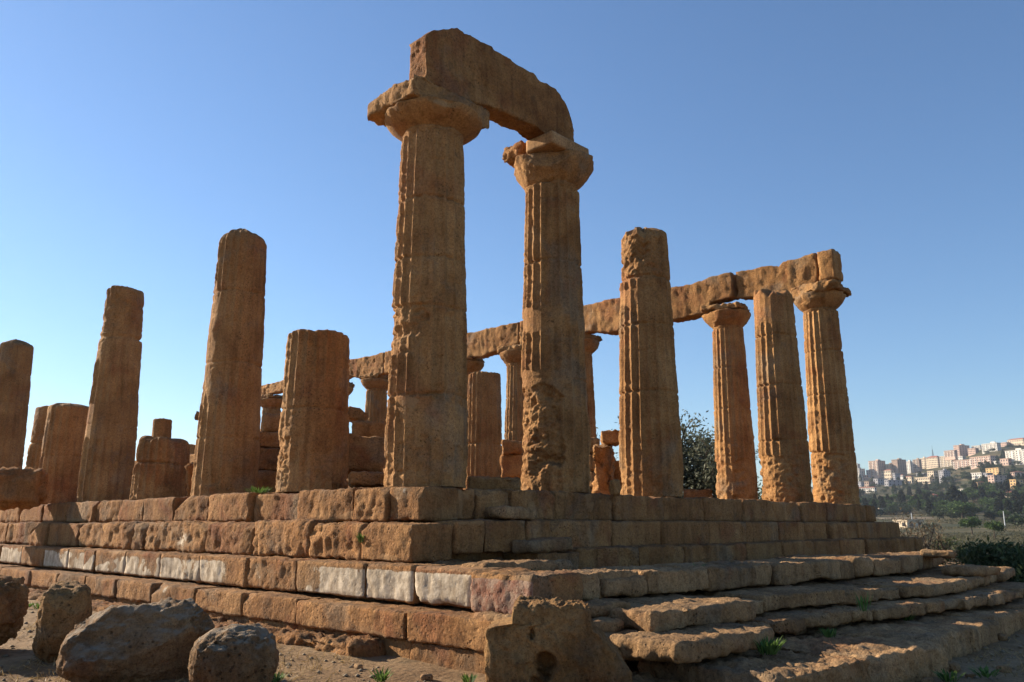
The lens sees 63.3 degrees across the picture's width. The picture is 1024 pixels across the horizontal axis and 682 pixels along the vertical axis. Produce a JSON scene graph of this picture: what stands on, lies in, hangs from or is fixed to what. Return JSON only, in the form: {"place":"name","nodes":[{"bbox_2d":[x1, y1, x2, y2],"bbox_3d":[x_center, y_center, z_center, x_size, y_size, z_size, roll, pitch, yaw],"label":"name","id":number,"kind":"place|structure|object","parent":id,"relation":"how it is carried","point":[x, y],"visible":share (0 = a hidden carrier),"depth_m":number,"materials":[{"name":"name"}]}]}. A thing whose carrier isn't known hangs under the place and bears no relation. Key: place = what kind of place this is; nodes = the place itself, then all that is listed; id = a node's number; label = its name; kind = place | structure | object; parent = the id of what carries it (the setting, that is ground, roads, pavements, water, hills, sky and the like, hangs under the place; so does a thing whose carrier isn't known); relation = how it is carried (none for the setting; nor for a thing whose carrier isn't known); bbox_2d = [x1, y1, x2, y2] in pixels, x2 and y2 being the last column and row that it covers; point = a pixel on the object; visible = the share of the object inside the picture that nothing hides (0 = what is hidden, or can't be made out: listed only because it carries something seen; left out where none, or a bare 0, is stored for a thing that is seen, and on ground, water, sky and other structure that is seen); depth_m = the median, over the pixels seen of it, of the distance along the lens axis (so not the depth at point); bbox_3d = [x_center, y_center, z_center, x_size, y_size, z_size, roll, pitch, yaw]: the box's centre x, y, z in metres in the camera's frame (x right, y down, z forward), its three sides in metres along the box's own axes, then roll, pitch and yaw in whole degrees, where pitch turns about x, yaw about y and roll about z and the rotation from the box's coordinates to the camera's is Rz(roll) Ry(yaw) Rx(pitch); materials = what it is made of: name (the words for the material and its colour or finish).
{"place":"outdoors","nodes":[
{"label":"outdoors","id":0,"kind":"place"},
{"bbox_2d":[347,437,599,489],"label":"ruined wall","id":1,"kind":"structure","parent":0,"point":[594,440],"depth_m":25.16,"materials":[{"name":"stone"}]},
{"bbox_2d":[487,505,535,519],"bbox_3d":[-0.007,2.573,12.411,0.383,0.207,0.799,-10,-19,39],"label":"fallen slab","id":2,"kind":"object","parent":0,"point":[505,512],"depth_m":12.20,"materials":[{"name":"stone"}]},
{"bbox_2d":[0,562,1023,681],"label":"ground","id":3,"kind":"structure","parent":0,"point":[414,669],"depth_m":8.82,"materials":[{"name":"soil"}]},
{"bbox_2d":[0,574,29,645],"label":"boulder","id":4,"kind":"object","parent":3,"relation":"on","point":[14,601],"visible":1,"depth_m":9.14,"materials":[{"name":"stone"}]},
{"bbox_2d":[32,580,92,662],"bbox_3d":[-4.753,2.977,8.812,0.543,0.830,0.636,6,-14,-27],"label":"boulder","id":5,"kind":"object","parent":3,"relation":"on","point":[65,608],"visible":0.71,"depth_m":8.57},
{"bbox_2d":[56,597,214,681],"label":"boulder","id":6,"kind":"object","parent":3,"relation":"on","point":[151,642],"visible":0.89,"depth_m":7.62,"materials":[{"name":"stone"}]},
{"bbox_2d":[187,623,278,681],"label":"boulder","id":7,"kind":"object","parent":3,"relation":"on","point":[239,653],"visible":1,"depth_m":6.79,"materials":[{"name":"stone"}]},
{"bbox_2d":[370,666,392,681],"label":"weed tuft","id":8,"kind":"object","parent":3,"relation":"on","point":[381,677],"visible":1,"depth_m":7.79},
{"bbox_2d":[0,486,923,673],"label":"temple platform","id":9,"kind":"structure","parent":3,"relation":"on","point":[304,568],"depth_m":13.18,"materials":[{"name":"stone"}]},
{"bbox_2d":[0,339,33,467],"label":"stone column","id":10,"kind":"structure","parent":9,"relation":"on","point":[16,358],"depth_m":27.55,"materials":[{"name":"stone"}]},
{"bbox_2d":[0,467,47,510],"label":"fallen block","id":11,"kind":"object","parent":9,"relation":"on","point":[22,489],"depth_m":20.59,"materials":[{"name":"stone"}]},
{"bbox_2d":[25,405,47,468],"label":"stone column","id":12,"kind":"structure","parent":9,"relation":"on","point":[34,451],"depth_m":25.16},
{"bbox_2d":[39,403,88,503],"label":"stone column","id":13,"kind":"structure","parent":9,"relation":"on","point":[62,443],"depth_m":22.73,"materials":[{"name":"stone"}]},
{"bbox_2d":[77,285,143,501],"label":"stone column","id":14,"kind":"structure","parent":9,"relation":"on","point":[107,464],"depth_m":20.99,"materials":[{"name":"stone"}]},
{"bbox_2d":[129,435,189,499],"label":"stone column","id":15,"kind":"structure","parent":9,"relation":"on","point":[159,470],"depth_m":18.53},
{"bbox_2d":[152,418,171,438],"bbox_3d":[-8.046,2.023,19.097,0.421,0.478,0.428,-12,-17,42],"label":"pillar piece","id":16,"kind":"object","parent":15,"relation":"on","point":[161,427],"visible":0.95,"depth_m":18.93,"materials":[{"name":"stone"}]},
{"bbox_2d":[184,462,193,496],"bbox_3d":[-6.954,3.015,17.994,0.310,0.854,0.705,5,-13,-20],"label":"fallen block","id":17,"kind":"object","parent":9,"relation":"on","point":[189,467],"depth_m":17.73,"materials":[{"name":"stone"}]},
{"bbox_2d":[190,228,266,495],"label":"stone column","id":18,"kind":"structure","parent":9,"relation":"on","point":[227,453],"depth_m":16.85,"materials":[{"name":"stone"}]},
{"bbox_2d":[244,486,271,493],"bbox_3d":[-4.508,2.643,14.726,0.617,0.159,0.673,-2,-13,9],"label":"weed tuft","id":19,"kind":"object","parent":9,"relation":"on","point":[264,490],"visible":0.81,"depth_m":14.59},
{"bbox_2d":[257,470,276,492],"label":"fallen block","id":20,"kind":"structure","parent":9,"relation":"on","point":[266,478],"depth_m":17.98,"materials":[{"name":"stone"}]},
{"bbox_2d":[258,447,280,470],"bbox_3d":[-5.404,2.661,18.595,0.623,0.555,0.712,4,-13,-16],"label":"fallen block","id":21,"kind":"object","parent":20,"relation":"on","point":[268,459],"depth_m":18.29,"materials":[{"name":"stone"}]},
{"bbox_2d":[258,431,279,447],"bbox_3d":[-5.452,2.261,18.788,0.627,0.426,0.723,4,-13,-16],"label":"fallen block","id":22,"kind":"object","parent":21,"relation":"on","point":[268,439],"depth_m":18.48,"materials":[{"name":"stone"}]},
{"bbox_2d":[262,413,280,431],"bbox_3d":[-5.477,1.933,19.062,0.490,0.496,0.750,4,-13,-16],"label":"fallen block","id":23,"kind":"object","parent":22,"relation":"on","point":[271,422],"depth_m":18.74,"materials":[{"name":"stone"}]},
{"bbox_2d":[260,394,282,430],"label":"stone column","id":24,"kind":"structure","parent":9,"relation":"on","point":[271,403],"depth_m":44.76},
{"bbox_2d":[275,329,349,492],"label":"stone column","id":25,"kind":"structure","parent":9,"relation":"on","point":[313,432],"depth_m":14.56,"materials":[{"name":"stone"}]},
{"bbox_2d":[348,471,383,487],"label":"fallen block","id":26,"kind":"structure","parent":9,"relation":"on","point":[370,479],"depth_m":13.79,"materials":[{"name":"stone"}]},
{"bbox_2d":[347,433,385,477],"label":"fallen block","id":27,"kind":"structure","parent":26,"relation":"on","point":[366,454],"depth_m":15.90,"materials":[{"name":"stone"}]},
{"bbox_2d":[352,420,384,437],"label":"fallen block","id":28,"kind":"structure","parent":27,"relation":"on","point":[366,428],"depth_m":17.91,"materials":[{"name":"stone"}]},
{"bbox_2d":[347,406,367,422],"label":"fallen block","id":29,"kind":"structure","parent":28,"relation":"on","point":[356,414],"depth_m":18.29,"materials":[{"name":"stone"}]},
{"bbox_2d":[359,372,388,468],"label":"stone column","id":30,"kind":"structure","parent":9,"relation":"on","point":[375,385],"depth_m":38.59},
{"bbox_2d":[349,352,388,379],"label":"architrave beam","id":31,"kind":"structure","parent":30,"relation":"on","point":[365,365],"depth_m":39.15,"materials":[{"name":"stone"}]},
{"bbox_2d":[367,74,489,488],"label":"stone column","id":32,"kind":"structure","parent":9,"relation":"on","point":[430,126],"depth_m":12.90,"materials":[{"name":"stone"}]},
{"bbox_2d":[409,28,573,140],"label":"architrave beam","id":33,"kind":"structure","parent":32,"relation":"on","point":[505,92],"depth_m":14.53,"materials":[{"name":"stone"}]},
{"bbox_2d":[466,355,484,400],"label":"stone column","id":34,"kind":"structure","parent":9,"relation":"on","point":[475,364],"depth_m":34.48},
{"bbox_2d":[465,371,501,489],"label":"stone column","id":35,"kind":"structure","parent":9,"relation":"on","point":[484,399],"depth_m":23.65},
{"bbox_2d":[468,476,520,489],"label":"fallen block","id":36,"kind":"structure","parent":9,"relation":"on","point":[486,482],"depth_m":13.73,"materials":[{"name":"stone"}]},
{"bbox_2d":[500,454,523,477],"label":"fallen block","id":37,"kind":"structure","parent":36,"relation":"on","point":[511,465],"depth_m":20.69,"materials":[{"name":"stone"}]},
{"bbox_2d":[501,439,523,454],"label":"fallen block","id":38,"kind":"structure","parent":37,"relation":"on","point":[509,447],"depth_m":20.61,"materials":[{"name":"stone"}]},
{"bbox_2d":[497,344,523,441],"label":"stone column","id":39,"kind":"structure","parent":9,"relation":"on","point":[510,357],"depth_m":32.27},
{"bbox_2d":[467,322,519,358],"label":"architrave beam","id":40,"kind":"structure","parent":39,"relation":"on","point":[484,343],"depth_m":33.62,"materials":[{"name":"stone"}]},
{"bbox_2d":[512,536,572,553],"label":"fallen slab","id":41,"kind":"structure","parent":9,"relation":"on","point":[545,545],"depth_m":11.93,"materials":[{"name":"stone"}]},
{"bbox_2d":[502,130,593,492],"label":"stone column","id":42,"kind":"structure","parent":9,"relation":"on","point":[554,170],"depth_m":15.07,"materials":[{"name":"stone"}]},
{"bbox_2d":[584,333,601,492],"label":"stone column","id":43,"kind":"structure","parent":9,"relation":"on","point":[591,343],"depth_m":30.32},
{"bbox_2d":[583,298,619,335],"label":"architrave beam","id":44,"kind":"structure","parent":43,"relation":"on","point":[602,317],"depth_m":29.80,"materials":[{"name":"stone"}]},
{"bbox_2d":[591,443,615,494],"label":"fallen block","id":45,"kind":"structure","parent":9,"relation":"on","point":[604,459],"depth_m":18.48,"materials":[{"name":"stone"}]},
{"bbox_2d":[600,429,619,446],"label":"fallen block","id":46,"kind":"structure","parent":45,"relation":"on","point":[608,437],"depth_m":18.74,"materials":[{"name":"stone"}]},
{"bbox_2d":[609,479,620,496],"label":"fallen block","id":47,"kind":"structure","parent":9,"relation":"on","point":[614,487],"depth_m":14.20,"materials":[{"name":"stone"}]},
{"bbox_2d":[614,460,621,494],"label":"fallen block","id":48,"kind":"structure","parent":9,"relation":"on","point":[617,473],"depth_m":18.72,"materials":[{"name":"stone"}]},
{"bbox_2d":[618,227,683,496],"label":"stone column","id":49,"kind":"structure","parent":9,"relation":"on","point":[650,454],"depth_m":17.11,"materials":[{"name":"stone"}]},
{"bbox_2d":[683,488,712,497],"bbox_3d":[5.380,4.488,24.018,0.844,0.418,0.747,-3,-13,12],"label":"fallen block","id":50,"kind":"object","parent":9,"relation":"on","point":[693,493],"depth_m":23.71,"materials":[{"name":"stone"}]},
{"bbox_2d":[700,301,757,499],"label":"stone column","id":51,"kind":"structure","parent":9,"relation":"on","point":[736,475],"depth_m":25.84,"materials":[{"name":"stone"}]},
{"bbox_2d":[671,272,738,322],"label":"architrave beam","id":52,"kind":"structure","parent":51,"relation":"on","point":[687,301],"depth_m":27.14,"materials":[{"name":"stone"}]},
{"bbox_2d":[753,289,813,502],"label":"stone column","id":53,"kind":"structure","parent":9,"relation":"on","point":[784,455],"depth_m":21.49,"materials":[{"name":"stone"}]},
{"bbox_2d":[790,279,860,504],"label":"stone column","id":54,"kind":"structure","parent":9,"relation":"on","point":[834,471],"depth_m":23.79,"materials":[{"name":"stone"}]},
{"bbox_2d":[736,253,819,299],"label":"architrave beam","id":55,"kind":"structure","parent":54,"relation":"on","point":[788,275],"depth_m":25.43,"materials":[{"name":"stone"}]},
{"bbox_2d":[817,249,842,281],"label":"architrave beam","id":56,"kind":"structure","parent":54,"relation":"on","point":[830,264],"depth_m":24.38,"materials":[{"name":"stone"}]},
{"bbox_3d":[-4.175,4.242,36.508,1.546,6.389,1.559,-12,-17,42],"label":"stone column","id":57,"kind":"object","parent":9,"relation":"on","visible":0},
{"bbox_2d":[384,351,391,373],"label":"architrave beam","id":58,"kind":"structure","parent":57,"relation":"on","point":[388,355],"depth_m":38.10,"materials":[{"name":"stone"}]},
{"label":"stone column","id":59,"kind":"object","parent":9,"relation":"on","visible":0},
{"bbox_2d":[261,380,283,394],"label":"architrave beam","id":60,"kind":"structure","parent":59,"relation":"on","point":[275,388],"depth_m":44.68,"materials":[{"name":"stone"}]},
{"bbox_2d":[460,673,477,681],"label":"weed tuft","id":61,"kind":"object","parent":3,"relation":"on","point":[471,678],"visible":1,"depth_m":7.86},
{"bbox_2d":[484,595,632,681],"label":"stone block","id":62,"kind":"object","parent":3,"relation":"on","point":[539,639],"visible":1,"depth_m":7.06,"materials":[{"name":"stone"}]},
{"bbox_2d":[611,407,761,499],"bbox_3d":[7.785,6.051,34.913,6.456,6.696,7.633,-12,-17,42],"label":"olive tree","id":63,"kind":"object","parent":3,"relation":"on","point":[701,473],"visible":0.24,"depth_m":33.73,"materials":[{"name":"green plant"}]},
{"bbox_2d":[461,551,1023,681],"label":"front terrace","id":64,"kind":"structure","parent":3,"relation":"on","point":[711,621],"depth_m":9.51,"materials":[{"name":"stone"}]},
{"bbox_2d":[576,598,630,617],"bbox_3d":[0.880,2.773,8.642,0.760,0.176,0.357,13,-17,-39],"label":"loose slab","id":65,"kind":"object","parent":64,"relation":"on","point":[602,607],"depth_m":8.57,"materials":[{"name":"stone"}]},
{"bbox_2d":[753,635,786,654],"bbox_3d":[2.515,2.986,8.179,0.494,0.169,0.444,-12,-17,42],"label":"weed tuft","id":66,"kind":"object","parent":64,"relation":"on","point":[770,647],"visible":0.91,"depth_m":8.08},
{"bbox_2d":[819,627,836,637],"bbox_3d":[3.546,3.274,9.338,0.254,0.109,0.237,-1,-13,3],"label":"weed tuft","id":67,"kind":"object","parent":64,"relation":"on","point":[827,632],"visible":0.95,"depth_m":9.30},
{"bbox_2d":[855,593,872,610],"bbox_3d":[4.353,3.208,10.280,0.216,0.253,0.231,2,-13,-7],"label":"weed tuft","id":68,"kind":"object","parent":64,"relation":"on","point":[863,607],"visible":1,"depth_m":10.28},
{"bbox_2d":[920,549,955,558],"bbox_3d":[7.916,3.956,15.433,0.531,0.170,1.106,-6,-16,31],"label":"loose slab","id":69,"kind":"object","parent":64,"relation":"on","point":[929,553],"depth_m":15.05,"materials":[{"name":"stone"}]},
{"bbox_2d":[941,564,1000,576],"bbox_3d":[8.027,4.015,14.551,1.158,0.209,0.638,13,-17,-39],"label":"loose slab","id":70,"kind":"object","parent":64,"relation":"on","point":[967,570],"depth_m":14.23,"materials":[{"name":"stone"}]},
{"bbox_2d":[876,507,967,561],"bbox_3d":[19.250,9.319,39.771,4.417,2.671,4.620,-12,-17,42],"label":"dry shrub","id":71,"kind":"object","parent":3,"relation":"on","point":[910,531],"visible":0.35,"depth_m":39.52,"materials":[{"name":"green plant"}]},
{"bbox_2d":[901,514,960,564],"bbox_3d":[14.391,7.038,28.758,2.892,2.064,2.540,-12,-17,42],"label":"dry shrub","id":72,"kind":"object","parent":3,"relation":"on","point":[938,537],"visible":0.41,"depth_m":28.93,"materials":[{"name":"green plant"}]},
{"bbox_2d":[930,668,965,681],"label":"weed tuft","id":73,"kind":"object","parent":3,"relation":"on","point":[945,677],"visible":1,"depth_m":8.34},
{"bbox_2d":[923,536,978,561],"bbox_3d":[21.057,9.971,39.744,3.421,1.470,3.321,-12,-17,42],"label":"round shrub","id":74,"kind":"object","parent":3,"relation":"on","point":[949,544],"visible":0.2,"depth_m":39.29,"materials":[{"name":"green plant"}]},
{"bbox_2d":[948,661,960,671],"bbox_3d":[4.832,3.580,9.105,0.141,0.117,0.186,-4,-15,44],"label":"loose stone","id":75,"kind":"object","parent":3,"relation":"on","point":[954,666],"visible":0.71,"depth_m":9.04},
{"bbox_2d":[941,535,1023,582],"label":"oleander bush","id":76,"kind":"object","parent":3,"relation":"on","point":[989,552],"visible":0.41,"depth_m":22.32,"materials":[{"name":"green plant"}]},
{"bbox_2d":[968,664,1004,677],"bbox_3d":[4.932,3.433,8.627,0.383,0.100,0.383,-12,-17,42],"label":"weed tuft","id":77,"kind":"object","parent":3,"relation":"on","point":[985,672],"visible":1,"depth_m":8.66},
{"bbox_2d":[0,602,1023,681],"bbox_3d":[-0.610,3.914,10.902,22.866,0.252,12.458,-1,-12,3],"label":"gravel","id":78,"kind":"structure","parent":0,"point":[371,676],"depth_m":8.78,"materials":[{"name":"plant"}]},
{"bbox_2d":[0,0,1023,498],"label":"sky","id":79,"kind":"structure","parent":0,"point":[885,135],"materials":[{"name":"blue"}]},
{"bbox_2d":[811,445,1023,559],"bbox_3d":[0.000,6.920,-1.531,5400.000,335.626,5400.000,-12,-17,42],"label":"hillside","id":80,"kind":"structure","parent":0,"point":[963,482],"depth_m":684.60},
{"bbox_2d":[868,459,884,477],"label":"apartment building","id":81,"kind":"structure","parent":80,"relation":"on","point":[877,466],"depth_m":1589.71,"materials":[{"name":"paint"}]},
{"bbox_2d":[884,480,902,486],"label":"house","id":82,"kind":"structure","parent":80,"relation":"on","point":[888,483],"depth_m":1279.38,"materials":[{"name":"paint"}]},
{"bbox_2d":[891,458,906,474],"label":"apartment building","id":83,"kind":"structure","parent":80,"relation":"on","point":[899,465],"depth_m":1576.12,"materials":[{"name":"paint"}]},
{"bbox_2d":[897,490,905,503],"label":"cypress tree","id":84,"kind":"object","parent":80,"relation":"on","point":[901,499],"visible":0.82,"depth_m":786.12,"materials":[{"name":"green plant"}]},
{"bbox_2d":[894,520,923,527],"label":"house","id":85,"kind":"structure","parent":80,"relation":"on","point":[908,522],"depth_m":428.76,"materials":[{"name":"paint"}]},
{"bbox_2d":[912,458,922,471],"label":"apartment building","id":86,"kind":"structure","parent":80,"relation":"on","point":[917,464],"depth_m":1563.32,"materials":[{"name":"paint"}]},
{"bbox_2d":[925,499,933,515],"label":"cypress tree","id":87,"kind":"object","parent":80,"relation":"on","point":[928,506],"visible":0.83,"depth_m":639.28,"materials":[{"name":"green plant"}]},
{"bbox_2d":[925,456,940,468],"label":"apartment building","id":88,"kind":"structure","parent":80,"relation":"on","point":[932,461],"depth_m":1629.69,"materials":[{"name":"paint"}]},
{"bbox_2d":[858,444,1023,497],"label":"buildings","id":89,"kind":"structure","parent":80,"relation":"on","point":[942,485],"depth_m":1149.99,"materials":[{"name":"white paint"}]},
{"bbox_2d":[938,469,950,481],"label":"apartment building","id":90,"kind":"structure","parent":80,"relation":"on","point":[944,472],"depth_m":1225.72,"materials":[{"name":"paint"}]},
{"bbox_2d":[939,456,954,467],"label":"apartment building","id":91,"kind":"structure","parent":80,"relation":"on","point":[945,463],"depth_m":1588.45,"materials":[{"name":"paint"}]},
{"bbox_2d":[871,484,1023,546],"bbox_3d":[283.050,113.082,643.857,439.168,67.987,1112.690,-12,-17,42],"label":"scrub","id":92,"kind":"object","parent":80,"relation":"on","point":[1019,535],"visible":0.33,"depth_m":321.36,"materials":[{"name":"green plant"}]},
{"bbox_2d":[944,450,957,459],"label":"apartment building","id":93,"kind":"structure","parent":80,"relation":"on","point":[950,454],"depth_m":1542.01,"materials":[{"name":"paint"}]},
{"bbox_2d":[946,485,961,502],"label":"cypress tree","id":94,"kind":"object","parent":80,"relation":"on","point":[953,494],"visible":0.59,"depth_m":677.78,"materials":[{"name":"green plant"}]},
{"bbox_2d":[944,501,978,519],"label":"pine tree","id":95,"kind":"object","parent":80,"relation":"on","point":[967,506],"visible":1,"depth_m":526.90,"materials":[{"name":"green plant"}]},
{"bbox_2d":[953,444,969,455],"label":"apartment building","id":96,"kind":"structure","parent":80,"relation":"on","point":[962,449],"depth_m":1653.24,"materials":[{"name":"paint"}]},
{"bbox_2d":[953,459,969,468],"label":"apartment building","id":97,"kind":"structure","parent":80,"relation":"on","point":[959,463],"depth_m":1428.07,"materials":[{"name":"paint"}]},
{"bbox_2d":[958,515,982,535],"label":"pine tree","id":98,"kind":"object","parent":80,"relation":"on","point":[973,521],"visible":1,"depth_m":307.09,"materials":[{"name":"green plant"}]},
{"bbox_2d":[969,455,997,468],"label":"apartment building","id":99,"kind":"structure","parent":80,"relation":"on","point":[974,461],"depth_m":1323.49,"materials":[{"name":"paint"}]},
{"bbox_2d":[981,442,1000,453],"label":"apartment building","id":100,"kind":"structure","parent":80,"relation":"on","point":[990,445],"depth_m":1522.56,"materials":[{"name":"paint"}]},
{"bbox_2d":[981,509,1000,519],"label":"oak tree","id":101,"kind":"object","parent":80,"relation":"on","point":[991,514],"visible":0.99,"depth_m":524.51,"materials":[{"name":"green plant"}]},
{"bbox_2d":[980,520,1006,538],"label":"pine tree","id":102,"kind":"object","parent":80,"relation":"on","point":[996,525],"visible":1,"depth_m":240.62,"materials":[{"name":"green plant"}]},
{"bbox_2d":[993,498,1003,516],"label":"cypress tree","id":103,"kind":"object","parent":80,"relation":"on","point":[1000,505],"visible":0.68,"depth_m":573.45,"materials":[{"name":"green plant"}]},
{"bbox_2d":[985,467,1013,474],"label":"apartment building","id":104,"kind":"structure","parent":80,"relation":"on","point":[995,471],"depth_m":1098.18,"materials":[{"name":"paint"}]},
{"bbox_2d":[987,475,1012,483],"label":"apartment building","id":105,"kind":"structure","parent":80,"relation":"on","point":[997,478],"depth_m":956.70,"materials":[{"name":"paint"}]},
{"bbox_2d":[1002,512,1023,525],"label":"oak tree","id":106,"kind":"object","parent":80,"relation":"on","point":[1019,519],"visible":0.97,"depth_m":377.62,"materials":[{"name":"green plant"}]},
{"bbox_2d":[1005,448,1023,464],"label":"apartment building","id":107,"kind":"structure","parent":80,"relation":"on","point":[1016,454],"depth_m":1240.14,"materials":[{"name":"paint"}]},
{"bbox_2d":[1007,438,1023,444],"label":"house","id":108,"kind":"structure","parent":80,"relation":"on","point":[1017,441],"depth_m":1561.19,"materials":[{"name":"paint"}]},
{"bbox_2d":[1012,500,1023,515],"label":"cypress tree","id":109,"kind":"object","parent":80,"relation":"on","point":[1017,508],"visible":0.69,"depth_m":540.99,"materials":[{"name":"green plant"}]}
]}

